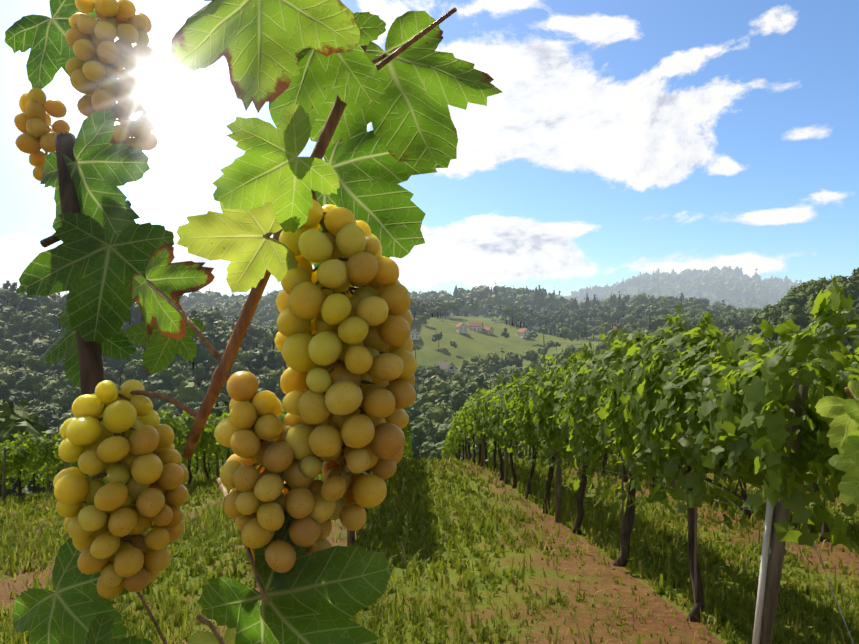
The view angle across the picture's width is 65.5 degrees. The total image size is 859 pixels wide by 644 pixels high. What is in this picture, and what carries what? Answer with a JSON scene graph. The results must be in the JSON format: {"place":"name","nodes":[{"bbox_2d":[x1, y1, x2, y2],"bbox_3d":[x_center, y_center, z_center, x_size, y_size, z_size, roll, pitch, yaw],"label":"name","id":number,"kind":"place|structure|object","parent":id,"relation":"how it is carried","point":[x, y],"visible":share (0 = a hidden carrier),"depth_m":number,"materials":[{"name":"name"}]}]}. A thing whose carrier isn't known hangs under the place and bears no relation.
{"place":"outdoors","nodes":[
{"label":"outdoors","id":0,"kind":"place"},
{"bbox_2d":[40,132,130,394],"bbox_3d":[-0.305,-0.038,0.603,0.108,0.274,0.049,0,0,41],"label":"old grape wood","id":1,"kind":"object","parent":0,"point":[91,365],"visible":0.44,"depth_m":0.60,"materials":[{"name":"brown wood"}]},
{"bbox_2d":[4,0,858,643],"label":"grape leaves","id":2,"kind":"object","parent":1,"relation":"attached to","point":[298,64],"depth_m":0.45,"materials":[{"name":"green plant"}]},
{"bbox_2d":[0,421,853,643],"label":"vine wires","id":3,"kind":"object","parent":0,"point":[620,474],"visible":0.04,"depth_m":4.78,"materials":[{"name":"grey metal"}]},
{"bbox_2d":[0,274,858,643],"bbox_3d":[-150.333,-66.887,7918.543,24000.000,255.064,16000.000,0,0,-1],"label":"ground","id":4,"kind":"structure","parent":0,"point":[470,344],"depth_m":7.14,"materials":[{"name":"green plant"}]},
{"bbox_2d":[2,372,824,643],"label":"wooden posts","id":5,"kind":"object","parent":4,"relation":"on","point":[775,558],"visible":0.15,"depth_m":4.22,"materials":[{"name":"wood"}]},
{"bbox_2d":[410,329,419,339],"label":"house","id":6,"kind":"structure","parent":4,"relation":"on","point":[414,334],"depth_m":590.40,"materials":[{"name":"grey paint"}]},
{"bbox_2d":[0,378,840,621],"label":"vine trunks","id":7,"kind":"object","parent":4,"relation":"on","point":[625,534],"visible":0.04,"depth_m":9.17,"materials":[{"name":"brown wood"}]},
{"bbox_2d":[0,275,858,554],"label":"vine leaves","id":8,"kind":"object","parent":7,"relation":"attached to","point":[730,402],"visible":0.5,"depth_m":4.98,"materials":[{"name":"green plant"}]},
{"bbox_2d":[0,266,858,497],"bbox_3d":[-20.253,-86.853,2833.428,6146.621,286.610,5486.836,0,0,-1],"label":"forest trees","id":9,"kind":"object","parent":4,"relation":"on","point":[37,400],"visible":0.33,"depth_m":451.35,"materials":[{"name":"green plant"}]},
{"bbox_2d":[0,454,858,643],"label":"vineyard grass","id":10,"kind":"structure","parent":4,"relation":"on","point":[46,540],"depth_m":7.80,"materials":[{"name":"green plant"}]},
{"bbox_2d":[436,360,457,373],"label":"house","id":11,"kind":"structure","parent":4,"relation":"on","point":[445,365],"depth_m":508.33,"materials":[{"name":"grey"}]},
{"bbox_2d":[455,322,467,332],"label":"house","id":12,"kind":"structure","parent":4,"relation":"on","point":[462,327],"depth_m":633.83,"materials":[{"name":"grey paint"}]},
{"bbox_2d":[468,322,482,330],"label":"house","id":13,"kind":"structure","parent":4,"relation":"on","point":[474,326],"depth_m":676.92,"materials":[{"name":"grey paint"}]},
{"bbox_2d":[482,326,493,333],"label":"house","id":14,"kind":"structure","parent":4,"relation":"on","point":[488,330],"depth_m":676.08,"materials":[{"name":"red"}]},
{"bbox_2d":[516,327,530,337],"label":"house","id":15,"kind":"structure","parent":4,"relation":"on","point":[522,332],"depth_m":676.08,"materials":[{"name":"red"}]},
{"bbox_2d":[752,498,773,643],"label":"vine stake","id":16,"kind":"object","parent":4,"relation":"on","point":[763,574],"visible":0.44,"depth_m":4.22,"materials":[{"name":"grey metal"}]},
{"bbox_2d":[0,0,858,302],"label":"sky","id":17,"kind":"structure","parent":0,"point":[621,139],"materials":[{"name":"blue"}]},
{"bbox_2d":[118,7,854,643],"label":"vine cane","id":18,"kind":"object","parent":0,"point":[220,375],"visible":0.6,"depth_m":0.42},
{"bbox_2d":[14,0,416,598],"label":"grapes","id":19,"kind":"object","parent":18,"relation":"hanging from","point":[359,329],"visible":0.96,"depth_m":0.41,"materials":[{"name":"yellow food"}]},
{"bbox_2d":[145,53,385,643],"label":"grape leaf petioles","id":20,"kind":"object","parent":18,"relation":"attached to","point":[216,355],"visible":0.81,"depth_m":0.44,"materials":[{"name":"plant"}]}
]}

